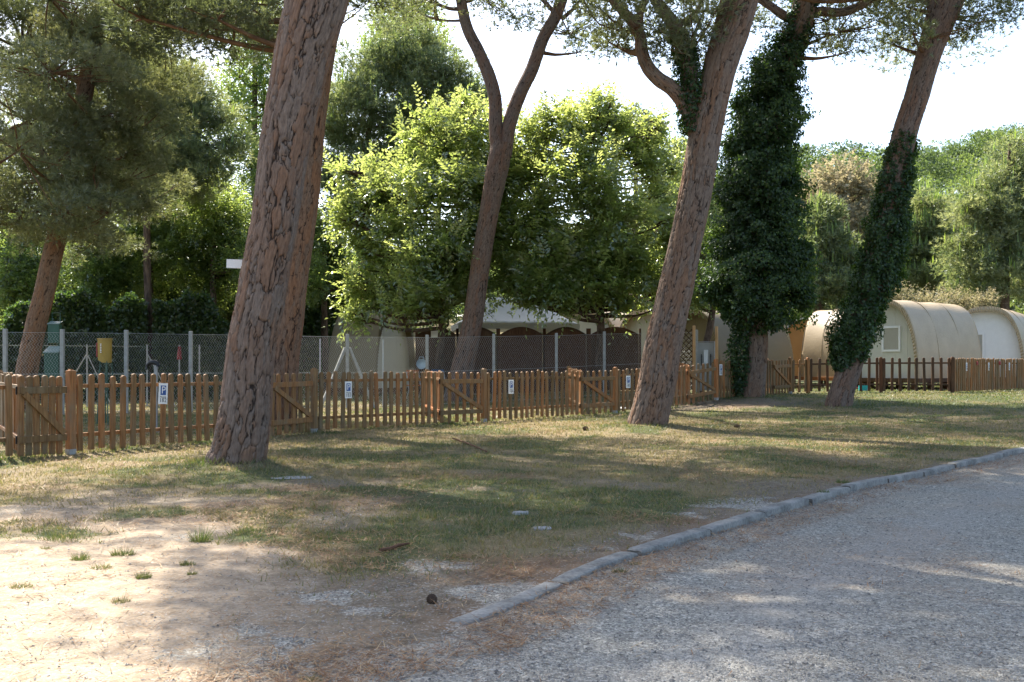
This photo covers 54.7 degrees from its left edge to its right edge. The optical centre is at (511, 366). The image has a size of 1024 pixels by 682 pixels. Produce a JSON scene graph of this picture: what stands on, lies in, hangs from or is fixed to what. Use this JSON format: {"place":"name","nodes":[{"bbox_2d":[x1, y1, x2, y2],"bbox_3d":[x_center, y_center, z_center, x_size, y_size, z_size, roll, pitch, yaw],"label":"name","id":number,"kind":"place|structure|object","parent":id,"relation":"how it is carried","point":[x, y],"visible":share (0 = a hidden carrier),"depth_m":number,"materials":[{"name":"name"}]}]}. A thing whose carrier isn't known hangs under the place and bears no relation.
{"place":"outdoors","nodes":[
{"label":"outdoors","id":0,"kind":"place"},
{"bbox_2d":[96,338,112,424],"bbox_3d":[-7.874,0.302,19.206,0.286,1.700,0.247,0,0,20],"label":"trash bin","id":1,"kind":"object","parent":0,"point":[103,350],"visible":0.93,"depth_m":19.12,"materials":[{"name":"yellow plastic"}]},
{"bbox_2d":[0,209,1023,681],"bbox_3d":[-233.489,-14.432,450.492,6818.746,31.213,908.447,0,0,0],"label":"ground","id":2,"kind":"structure","parent":0,"point":[174,575],"depth_m":6.51,"materials":[{"name":"soil"}]},
{"bbox_2d":[0,374,12,455],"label":"picket fence","id":3,"kind":"object","parent":2,"relation":"on","point":[8,438],"visible":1,"depth_m":11.88,"materials":[{"name":"brown wood"}]},
{"bbox_2d":[0,370,18,450],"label":"picket fence","id":4,"kind":"object","parent":2,"relation":"on","point":[2,403],"visible":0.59,"depth_m":13.44,"materials":[{"name":"brown wood"}]},
{"bbox_2d":[9,581,32,588],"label":"grass tuft","id":5,"kind":"object","parent":2,"relation":"on","point":[24,585],"visible":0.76,"depth_m":5.03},
{"bbox_2d":[0,190,73,325],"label":"leafy tree","id":6,"kind":"object","parent":2,"relation":"on","point":[18,276],"visible":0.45,"depth_m":35.22,"materials":[{"name":"green plant"}]},
{"bbox_2d":[15,375,66,455],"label":"picket gate","id":7,"kind":"structure","parent":2,"relation":"on","point":[30,393],"depth_m":12.21,"materials":[{"name":"brown wood"}]},
{"bbox_2d":[43,346,59,412],"bbox_3d":[-10.976,0.316,23.695,0.360,1.613,0.290,0,0,0],"label":"waste bin","id":8,"kind":"object","parent":2,"relation":"on","point":[53,368],"visible":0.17,"depth_m":23.57,"materials":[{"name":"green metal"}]},
{"bbox_2d":[47,313,61,345],"bbox_3d":[-11.258,-0.055,24.377,0.300,2.557,0.193,0,0,0],"label":"dispenser","id":9,"kind":"object","parent":2,"relation":"on","point":[54,327],"visible":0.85,"depth_m":24.30,"materials":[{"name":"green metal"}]},
{"bbox_2d":[34,530,87,542],"bbox_3d":[-2.951,1.097,6.467,0.354,0.083,0.299,0,0,0],"label":"grass tuft","id":10,"kind":"object","parent":2,"relation":"on","point":[54,536],"visible":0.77,"depth_m":6.45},
{"bbox_2d":[65,369,75,454],"bbox_3d":[-5.630,0.718,12.630,0.096,1.375,0.096,0,0,30],"label":"gate post","id":11,"kind":"object","parent":2,"relation":"on","point":[70,410],"visible":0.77,"depth_m":12.60,"materials":[{"name":"brown wood"}]},
{"bbox_2d":[0,285,150,400],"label":"hedge","id":12,"kind":"object","parent":2,"relation":"on","point":[93,314],"visible":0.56,"depth_m":32.09,"materials":[{"name":"green plant"}]},
{"bbox_2d":[68,551,92,560],"bbox_3d":[-2.520,1.098,5.775,0.137,0.074,0.131,0,0,-31],"label":"grass tuft","id":13,"kind":"object","parent":2,"relation":"on","point":[80,558],"visible":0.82,"depth_m":5.76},
{"bbox_2d":[90,562,112,569],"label":"grass tuft","id":14,"kind":"object","parent":2,"relation":"on","point":[104,566],"visible":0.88,"depth_m":5.53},
{"bbox_2d":[56,214,159,318],"bbox_3d":[-14.629,-2.376,35.192,4.043,7.378,4.142,0,0,0],"label":"leafy tree","id":15,"kind":"object","parent":2,"relation":"on","point":[107,280],"visible":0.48,"depth_m":34.54,"materials":[{"name":"green plant"}]},
{"bbox_2d":[17,344,214,406],"bbox_3d":[-10.932,0.295,27.974,7.544,1.866,0.998,0,0,-17],"label":"wire fence","id":16,"kind":"object","parent":2,"relation":"on","point":[146,374],"visible":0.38,"depth_m":27.92,"materials":[{"name":"metal"}]},
{"bbox_2d":[111,593,132,603],"bbox_3d":[-1.860,1.103,4.700,0.119,0.059,0.099,0,0,0],"label":"grass tuft","id":17,"kind":"object","parent":2,"relation":"on","point":[120,601],"visible":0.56,"depth_m":4.70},
{"bbox_2d":[110,546,136,555],"bbox_3d":[-2.325,1.100,5.924,0.188,0.074,0.149,0,0,0],"label":"grass tuft","id":18,"kind":"object","parent":2,"relation":"on","point":[115,553],"visible":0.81,"depth_m":5.92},
{"bbox_2d":[0,0,283,411],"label":"stone pine","id":19,"kind":"object","parent":2,"relation":"on","point":[72,205],"visible":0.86,"depth_m":24.04,"materials":[{"name":"green plant"}]},
{"bbox_2d":[133,571,152,578],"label":"grass tuft","id":20,"kind":"object","parent":2,"relation":"on","point":[141,575],"visible":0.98,"depth_m":5.29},
{"bbox_2d":[76,373,221,450],"bbox_3d":[-4.752,0.597,14.149,0.095,1.018,3.428,0,0,30],"label":"picket fence","id":21,"kind":"object","parent":2,"relation":"on","point":[91,386],"visible":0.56,"depth_m":13.56,"materials":[{"name":"brown wood"}]},
{"bbox_2d":[158,383,167,403],"bbox_3d":[-4.875,0.377,13.834,0.011,0.290,0.155,0,-3,30],"label":"parking sign","id":22,"kind":"object","parent":21,"relation":"attached to","point":[163,393],"visible":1,"depth_m":13.83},
{"bbox_2d":[146,360,159,431],"bbox_3d":[-6.150,0.501,17.000,0.287,1.246,0.200,0,0,0],"label":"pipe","id":23,"kind":"object","parent":2,"relation":"on","point":[155,363],"visible":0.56,"depth_m":16.98,"materials":[{"name":"metal"}]},
{"bbox_2d":[108,195,209,333],"bbox_3d":[-13.399,-3.178,36.678,3.331,9.004,5.596,0,0,-43],"label":"leafy tree","id":24,"kind":"object","parent":2,"relation":"on","point":[159,271],"visible":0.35,"depth_m":35.87,"materials":[{"name":"green plant"}]},
{"bbox_2d":[103,34,258,398],"bbox_3d":[-11.633,-5.542,33.988,6.529,13.692,4.154,0,0,0],"label":"pine tree","id":25,"kind":"object","parent":2,"relation":"on","point":[200,165],"visible":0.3,"depth_m":33.68,"materials":[{"name":"plant"}]},
{"bbox_2d":[150,287,229,399],"bbox_3d":[-9.816,-0.684,33.914,4.894,4.002,1.575,0,0,-17],"label":"hedge","id":26,"kind":"object","parent":2,"relation":"on","point":[180,318],"visible":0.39,"depth_m":33.14,"materials":[{"name":"green plant"}]},
{"bbox_2d":[153,268,234,331],"bbox_3d":[-12.928,-1.537,39.913,3.796,5.755,4.595,0,0,0],"label":"shrub","id":27,"kind":"object","parent":2,"relation":"on","point":[226,315],"visible":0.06,"depth_m":38.91,"materials":[{"name":"green plant"}]},
{"bbox_2d":[185,522,216,542],"bbox_3d":[-2.007,1.068,6.387,0.229,0.139,0.206,0,0,0],"label":"grass tuft","id":28,"kind":"object","parent":2,"relation":"on","point":[202,538],"visible":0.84,"depth_m":6.37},
{"bbox_2d":[157,175,252,393],"bbox_3d":[-10.764,-3.087,35.913,5.168,8.810,4.204,0,0,0],"label":"leafy tree","id":29,"kind":"object","parent":2,"relation":"on","point":[218,237],"visible":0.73,"depth_m":35.59,"materials":[{"name":"green plant"}]},
{"bbox_2d":[176,101,248,372],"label":"leafy tree","id":30,"kind":"object","parent":2,"relation":"on","point":[217,170],"visible":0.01,"depth_m":44.77,"materials":[{"name":"green plant"}]},
{"bbox_2d":[204,1,280,192],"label":"poplar tree","id":31,"kind":"object","parent":2,"relation":"on","point":[256,82],"visible":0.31,"depth_m":42.15,"materials":[{"name":"green plant"}]},
{"bbox_2d":[79,0,450,425],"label":"stone pine","id":32,"kind":"object","parent":2,"relation":"on","point":[199,15],"visible":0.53,"depth_m":17.70,"materials":[{"name":"orange plant"}]},
{"bbox_2d":[218,127,313,311],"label":"leafy tree","id":33,"kind":"object","parent":2,"relation":"on","point":[242,178],"visible":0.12,"depth_m":40.78,"materials":[{"name":"green plant"}]},
{"bbox_2d":[204,0,348,463],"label":"stone pine","id":34,"kind":"object","parent":2,"relation":"on","point":[308,34],"visible":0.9,"depth_m":10.77,"materials":[{"name":"brown plant"}]},
{"bbox_2d":[226,259,241,267],"bbox_3d":[-3.124,-1.167,11.266,0.243,0.107,0.033,0,0,-7],"label":"plate","id":35,"kind":"object","parent":34,"relation":"attached to","point":[233,263],"visible":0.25,"depth_m":11.24,"materials":[{"name":"metal"}]},
{"bbox_2d":[270,373,312,435],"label":"picket gate","id":36,"kind":"structure","parent":2,"relation":"on","point":[293,421],"depth_m":16.09,"materials":[{"name":"brown wood"}]},
{"bbox_2d":[272,476,311,478],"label":"stone slab","id":37,"kind":"structure","parent":2,"relation":"on","point":[298,477],"depth_m":9.90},
{"bbox_2d":[310,368,317,432],"bbox_3d":[-3.320,0.706,16.600,0.096,1.375,0.096,0,0,30],"label":"gate post","id":38,"kind":"object","parent":2,"relation":"on","point":[314,397],"visible":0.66,"depth_m":16.56,"materials":[{"name":"brown wood"}]},
{"bbox_2d":[299,294,350,393],"bbox_3d":[-7.608,-1.041,37.188,3.426,4.507,1.546,0,0,-40],"label":"hedge","id":39,"kind":"object","parent":2,"relation":"on","point":[312,325],"visible":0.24,"depth_m":36.83,"materials":[{"name":"green plant"}]},
{"bbox_2d":[305,202,364,392],"bbox_3d":[-7.075,-2.593,37.348,3.368,7.834,3.279,0,0,-44],"label":"leafy tree","id":40,"kind":"object","parent":2,"relation":"on","point":[319,290],"visible":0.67,"depth_m":36.81,"materials":[{"name":"green plant"}]},
{"bbox_2d":[0,329,697,414],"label":"wire fence","id":41,"kind":"object","parent":2,"relation":"on","point":[346,349],"visible":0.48,"depth_m":26.19,"materials":[{"name":"metal"}]},
{"bbox_2d":[324,311,414,395],"bbox_3d":[-5.049,-0.397,35.600,2.202,3.234,2.600,0,0,28],"label":"lodge tent","id":42,"kind":"object","parent":2,"relation":"on","point":[381,334],"visible":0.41,"depth_m":34.88,"materials":[{"name":"beige fabric"}]},
{"bbox_2d":[318,370,436,429],"bbox_3d":[-2.371,0.579,17.784,0.091,1.022,2.954,0,0,39],"label":"picket fence","id":43,"kind":"object","parent":2,"relation":"on","point":[349,416],"visible":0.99,"depth_m":17.70,"materials":[{"name":"brown wood"}]},
{"bbox_2d":[345,381,351,397],"bbox_3d":[-2.830,0.402,17.130,0.011,0.290,0.155,0,0,39],"label":"parking sign","id":44,"kind":"object","parent":43,"relation":"attached to","point":[348,389],"visible":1,"depth_m":17.13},
{"bbox_2d":[379,542,409,551],"bbox_3d":[-0.711,1.100,6.052,0.034,0.033,0.270,0,0,36],"label":"stick","id":45,"kind":"object","parent":2,"relation":"on","point":[391,547],"visible":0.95,"depth_m":6.02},
{"bbox_2d":[354,0,455,321],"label":"poplar tree","id":46,"kind":"object","parent":2,"relation":"on","point":[441,26],"visible":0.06,"depth_m":49.84,"materials":[{"name":"green plant"}]},
{"bbox_2d":[318,12,505,310],"bbox_3d":[-4.616,-6.475,40.000,8.907,15.846,5.367,0,0,0],"label":"pine tree","id":47,"kind":"object","parent":2,"relation":"on","point":[418,58],"visible":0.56,"depth_m":39.15,"materials":[{"name":"plant"}]},
{"bbox_2d":[406,370,420,398],"bbox_3d":[-3.106,0.571,31.507,0.426,0.930,0.454,0,0,-23],"label":"folding chair","id":48,"kind":"object","parent":2,"relation":"on","point":[407,372],"visible":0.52,"depth_m":31.60,"materials":[{"name":"metal"}]},
{"bbox_2d":[315,81,537,368],"bbox_3d":[-2.721,-3.937,31.703,7.352,10.939,6.040,0,0,0],"label":"leafy tree","id":49,"kind":"object","parent":2,"relation":"on","point":[436,278],"visible":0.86,"depth_m":31.52,"materials":[{"name":"green plant"}]},
{"bbox_2d":[426,593,436,603],"bbox_3d":[-0.381,1.104,4.698,0.054,0.054,0.063,0,0,-17],"label":"pine cone","id":50,"kind":"object","parent":2,"relation":"on","point":[431,597],"visible":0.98,"depth_m":4.68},
{"bbox_2d":[425,369,440,420],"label":"picket fence","id":51,"kind":"object","parent":2,"relation":"on","point":[437,389],"visible":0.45,"depth_m":20.25,"materials":[{"name":"brown wood"}]},
{"bbox_2d":[415,328,457,394],"bbox_3d":[-2.523,-0.072,33.200,1.436,2.526,0.080,0,0,0],"label":"screen","id":52,"kind":"object","parent":2,"relation":"on","point":[451,343],"visible":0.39,"depth_m":33.18,"materials":[{"name":"brown fabric"}]},
{"bbox_2d":[439,372,482,422],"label":"picket gate","id":53,"kind":"structure","parent":2,"relation":"on","point":[447,383],"depth_m":19.35,"materials":[{"name":"brown wood"}]},
{"bbox_2d":[456,327,497,393],"bbox_3d":[-1.165,-0.090,33.200,1.406,2.490,0.080,0,0,0],"label":"screen","id":54,"kind":"object","parent":2,"relation":"on","point":[485,337],"visible":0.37,"depth_m":33.18,"materials":[{"name":"brown fabric"}]},
{"bbox_2d":[480,368,486,421],"bbox_3d":[-0.570,0.718,20.000,0.096,1.375,0.096,0,0,39],"label":"gate post","id":55,"kind":"object","parent":2,"relation":"on","point":[484,393],"visible":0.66,"depth_m":19.96,"materials":[{"name":"brown wood"}]},
{"bbox_2d":[344,0,675,401],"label":"stone pine","id":56,"kind":"object","parent":2,"relation":"on","point":[501,135],"visible":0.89,"depth_m":29.81,"materials":[{"name":"brown plant"}]},
{"bbox_2d":[0,414,1022,681],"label":"pine litter","id":57,"kind":"object","parent":2,"relation":"on","point":[494,620],"visible":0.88,"depth_m":5.39,"materials":[{"name":"plant"}]},
{"bbox_2d":[0,382,1023,672],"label":"grass","id":58,"kind":"structure","parent":2,"relation":"on","point":[420,514],"depth_m":11.05,"materials":[{"name":"plant"}]},
{"bbox_2d":[451,297,579,332],"bbox_3d":[0.050,-0.808,36.200,4.320,3.462,2.920,0,0,-9],"label":"awning","id":59,"kind":"object","parent":2,"relation":"on","point":[504,320],"visible":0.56,"depth_m":35.12,"materials":[{"name":"white fabric"}]},
{"bbox_2d":[498,327,544,392],"bbox_3d":[0.310,-0.103,33.200,1.582,2.463,0.080,0,0,0],"label":"screen","id":60,"kind":"object","parent":2,"relation":"on","point":[515,335],"visible":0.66,"depth_m":33.18,"materials":[{"name":"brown wood"}]},
{"bbox_2d":[33,122,1023,335],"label":"wood","id":61,"kind":"object","parent":2,"relation":"on","point":[943,169],"visible":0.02,"depth_m":113.04,"materials":[{"name":"green plant"}]},
{"bbox_2d":[487,370,578,420],"bbox_3d":[0.465,0.584,21.117,0.093,1.037,2.965,0,0,43],"label":"picket fence","id":62,"kind":"object","parent":2,"relation":"on","point":[521,408],"visible":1,"depth_m":21.05,"materials":[{"name":"brown wood"}]},
{"bbox_2d":[508,380,513,393],"bbox_3d":[-0.017,0.419,20.523,0.011,0.290,0.155,0,0,43],"label":"parking sign","id":63,"kind":"object","parent":62,"relation":"attached to","point":[510,386],"visible":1,"depth_m":20.51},
{"bbox_2d":[544,327,587,392],"bbox_3d":[1.807,-0.127,33.200,1.508,2.417,0.080,0,0,0],"label":"screen","id":64,"kind":"object","parent":2,"relation":"on","point":[567,333],"visible":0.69,"depth_m":33.18,"materials":[{"name":"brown wood"}]},
{"bbox_2d":[567,366,580,411],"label":"picket fence","id":65,"kind":"object","parent":2,"relation":"on","point":[569,369],"visible":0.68,"depth_m":25.08,"materials":[{"name":"brown wood"}]},
{"bbox_2d":[462,79,709,392],"bbox_3d":[2.742,-3.997,31.763,8.792,11.059,5.486,0,0,0],"label":"leafy tree","id":66,"kind":"object","parent":2,"relation":"on","point":[596,251],"visible":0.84,"depth_m":31.24,"materials":[{"name":"green plant"}]},
{"bbox_2d":[563,312,628,333],"bbox_3d":[3.866,-0.547,40.658,3.700,3.435,4.002,0,0,34],"label":"lodge tent","id":67,"kind":"object","parent":2,"relation":"on","point":[617,322],"visible":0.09,"depth_m":39.09,"materials":[{"name":"beige fabric"}]},
{"bbox_2d":[580,370,614,414],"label":"picket gate","id":68,"kind":"structure","parent":2,"relation":"on","point":[593,379],"depth_m":22.58,"materials":[{"name":"brown wood"}]},
{"bbox_2d":[588,327,640,391],"bbox_3d":[3.442,-0.146,33.200,1.771,2.377,0.080,0,0,0],"label":"screen","id":69,"kind":"object","parent":2,"relation":"on","point":[618,331],"visible":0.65,"depth_m":33.18,"materials":[{"name":"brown wood"}]},
{"bbox_2d":[613,367,617,412],"bbox_3d":[2.420,0.691,23.200,0.096,1.375,0.096,0,0,43],"label":"gate post","id":70,"kind":"object","parent":2,"relation":"on","point":[615,388],"visible":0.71,"depth_m":23.16,"materials":[{"name":"brown wood"}]},
{"bbox_2d":[620,310,651,358],"bbox_3d":[6.275,-0.497,38.022,3.902,3.234,3.100,0,0,-41],"label":"lodge tent","id":71,"kind":"object","parent":2,"relation":"on","point":[634,325],"visible":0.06,"depth_m":37.10,"materials":[{"name":"beige fabric"}]},
{"bbox_2d":[608,100,671,309],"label":"pine tree","id":72,"kind":"object","parent":2,"relation":"on","point":[643,113],"visible":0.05,"depth_m":61.18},
{"bbox_2d":[618,365,685,410],"bbox_3d":[3.416,0.514,24.157,2.684,1.089,0.091,0,0,-44],"label":"picket fence","id":73,"kind":"object","parent":2,"relation":"on","point":[636,375],"visible":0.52,"depth_m":23.62,"materials":[{"name":"brown wood"}]},
{"bbox_2d":[558,0,760,424],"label":"stone pine","id":74,"kind":"object","parent":2,"relation":"on","point":[701,102],"visible":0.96,"depth_m":17.65,"materials":[{"name":"brown plant"}]},
{"bbox_2d":[678,362,688,401],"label":"picket fence","id":75,"kind":"object","parent":2,"relation":"on","point":[682,364],"visible":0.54,"depth_m":26.68,"materials":[{"name":"brown wood"}]},
{"bbox_2d":[642,130,725,239],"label":"pine tree","id":76,"kind":"object","parent":2,"relation":"on","point":[680,144],"visible":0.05,"depth_m":45.47,"materials":[{"name":"plant"}]},
{"bbox_2d":[680,329,692,393],"bbox_3d":[5.208,-0.131,29.600,0.467,2.100,0.050,0,0,0],"label":"trellis","id":77,"kind":"object","parent":2,"relation":"on","point":[687,352],"visible":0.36,"depth_m":29.59,"materials":[{"name":"brown wood"}]},
{"bbox_2d":[692,325,695,393],"bbox_3d":[5.406,-0.131,29.400,0.100,2.184,0.099,0,0,0],"label":"wooden pole","id":78,"kind":"object","parent":2,"relation":"on","point":[694,343],"visible":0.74,"depth_m":29.36,"materials":[{"name":"brown wood"}]},
{"bbox_2d":[687,362,715,403],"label":"picket gate","id":79,"kind":"structure","parent":2,"relation":"on","point":[698,371],"depth_m":25.45,"materials":[{"name":"brown wood"}]},
{"bbox_2d":[689,210,723,392],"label":"leafy tree","id":80,"kind":"object","parent":2,"relation":"on","point":[710,323],"visible":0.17,"depth_m":30.92,"materials":[{"name":"green plant"}]},
{"bbox_2d":[714,359,718,399],"bbox_3d":[5.360,0.478,26.000,0.096,1.375,0.096,0,0,-44],"label":"gate post","id":81,"kind":"object","parent":2,"relation":"on","point":[716,397],"visible":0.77,"depth_m":25.96,"materials":[{"name":"brown wood"}]},
{"bbox_2d":[715,326,717,358],"bbox_3d":[6.078,-0.125,29.400,0.100,2.143,0.099,0,0,0],"label":"wooden pole","id":82,"kind":"object","parent":2,"relation":"on","point":[716,342],"visible":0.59,"depth_m":29.36,"materials":[{"name":"brown wood"}]},
{"bbox_2d":[696,341,714,391],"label":"wire gate","id":83,"kind":"structure","parent":82,"relation":"attached to","point":[701,346],"depth_m":29.52,"materials":[{"name":"metal"}]},
{"bbox_2d":[449,447,1023,625],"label":"kerb","id":84,"kind":"structure","parent":2,"relation":"on","point":[702,532],"depth_m":6.70,"materials":[{"name":"concrete"}]},
{"bbox_2d":[680,310,797,388],"bbox_3d":[7.739,-0.422,35.279,4.102,3.083,2.800,0,0,-37],"label":"lodge tent","id":85,"kind":"object","parent":2,"relation":"on","point":[779,347],"visible":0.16,"depth_m":34.33,"materials":[{"name":"beige fabric"}]},
{"bbox_2d":[718,360,771,398],"bbox_3d":[6.424,0.322,27.278,0.096,1.064,3.246,0,0,40],"label":"picket fence","id":86,"kind":"object","parent":2,"relation":"on","point":[768,388],"visible":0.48,"depth_m":26.48,"materials":[{"name":"brown wood"}]},
{"bbox_2d":[772,360,790,393],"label":"picket gate","id":87,"kind":"structure","parent":2,"relation":"on","point":[777,381],"depth_m":28.89,"materials":[{"name":"brown wood"}]},
{"bbox_2d":[788,357,791,393],"bbox_3d":[8.290,0.403,29.500,0.096,1.375,0.096,0,0,40],"label":"gate post","id":88,"kind":"object","parent":2,"relation":"on","point":[790,373],"visible":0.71,"depth_m":29.46,"materials":[{"name":"brown wood"}]},
{"bbox_2d":[787,318,807,378],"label":"lodge tent","id":89,"kind":"object","parent":2,"relation":"on","point":[796,338],"visible":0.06,"depth_m":42.66,"materials":[{"name":"beige fabric"}]},
{"bbox_2d":[792,357,809,392],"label":"picket fence","id":90,"kind":"object","parent":2,"relation":"on","point":[806,364],"visible":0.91,"depth_m":29.55,"materials":[{"name":"brown wood"}]},
{"bbox_2d":[612,0,998,396],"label":"stone pine","id":91,"kind":"object","parent":2,"relation":"on","point":[761,255],"visible":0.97,"depth_m":26.15,"materials":[{"name":"green plant"}]},
{"bbox_2d":[788,189,866,311],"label":"pine tree","id":92,"kind":"object","parent":2,"relation":"on","point":[830,237],"visible":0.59,"depth_m":44.22,"materials":[{"name":"plant"}]},
{"bbox_2d":[795,147,878,309],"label":"blossoming tree","id":93,"kind":"object","parent":2,"relation":"on","point":[859,184],"visible":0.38,"depth_m":51.30,"materials":[{"name":"plant"}]},
{"bbox_2d":[810,357,882,392],"bbox_3d":[9.909,0.382,29.394,2.072,1.340,0.100,0,0,11],"label":"picket fence","id":94,"kind":"object","parent":2,"relation":"on","point":[879,378],"visible":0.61,"depth_m":29.29,"materials":[{"name":"brown wood"}]},
{"bbox_2d":[801,310,902,386],"bbox_3d":[12.809,-0.667,37.121,2.900,3.033,2.702,0,0,-37],"label":"lodge tent","id":95,"kind":"object","parent":2,"relation":"on","point":[814,348],"visible":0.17,"depth_m":36.98,"materials":[{"name":"beige fabric"}]},
{"bbox_2d":[768,0,1023,406],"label":"stone pine","id":96,"kind":"object","parent":2,"relation":"on","point":[879,275],"visible":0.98,"depth_m":23.73,"materials":[{"name":"green plant"}]},
{"bbox_2d":[883,357,954,392],"bbox_3d":[11.915,0.378,29.046,2.016,1.340,0.100,0,0,9],"label":"picket fence","id":97,"kind":"object","parent":2,"relation":"on","point":[951,374],"visible":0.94,"depth_m":29.01,"materials":[{"name":"brown wood"}]},
{"bbox_2d":[858,300,981,389],"bbox_3d":[13.899,-0.702,34.209,4.202,3.104,2.850,0,0,-37],"label":"lodge tent","id":98,"kind":"object","parent":2,"relation":"on","point":[927,331],"visible":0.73,"depth_m":32.89,"materials":[{"name":"beige fabric"}]},
{"bbox_2d":[881,326,900,351],"bbox_3d":[12.586,-0.920,32.875,0.030,0.850,0.690,0,0,-37],"label":"window","id":99,"kind":"structure","parent":98,"relation":"in","point":[891,341],"depth_m":32.86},
{"bbox_2d":[887,280,953,303],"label":"bush","id":100,"kind":"object","parent":2,"relation":"on","point":[925,298],"visible":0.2,"depth_m":40.67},
{"bbox_2d":[901,176,990,306],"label":"pine tree","id":101,"kind":"object","parent":2,"relation":"on","point":[927,229],"visible":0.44,"depth_m":49.12,"materials":[{"name":"plant"}]},
{"bbox_2d":[933,282,1010,309],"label":"bush","id":102,"kind":"object","parent":2,"relation":"on","point":[964,301],"visible":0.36,"depth_m":41.72,"materials":[{"name":"plant"}]},
{"bbox_2d":[927,129,1023,309],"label":"pine tree","id":103,"kind":"object","parent":2,"relation":"on","point":[998,205],"visible":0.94,"depth_m":43.33,"materials":[{"name":"plant"}]},
{"bbox_2d":[955,358,1023,391],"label":"picket fence","id":104,"kind":"object","parent":2,"relation":"on","point":[979,376],"visible":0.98,"depth_m":30.66,"materials":[{"name":"brown wood"}]},
{"bbox_2d":[967,306,1023,385],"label":"lodge tent","id":105,"kind":"object","parent":2,"relation":"on","point":[1000,332],"visible":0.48,"depth_m":35.80,"materials":[{"name":"beige fabric"}]},
{"bbox_2d":[978,333,983,357],"bbox_3d":[16.889,-0.750,36.268,0.770,0.970,0.030,0,0,37],"label":"window","id":106,"kind":"structure","parent":105,"relation":"in","point":[981,335],"depth_m":36.06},
{"bbox_2d":[975,137,1023,224],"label":"pine tree","id":107,"kind":"object","parent":2,"relation":"on","point":[994,155],"visible":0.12,"depth_m":55.37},
{"bbox_2d":[0,0,1023,315],"label":"sky","id":108,"kind":"structure","parent":0,"point":[857,104],"materials":[{"name":"white"}]},
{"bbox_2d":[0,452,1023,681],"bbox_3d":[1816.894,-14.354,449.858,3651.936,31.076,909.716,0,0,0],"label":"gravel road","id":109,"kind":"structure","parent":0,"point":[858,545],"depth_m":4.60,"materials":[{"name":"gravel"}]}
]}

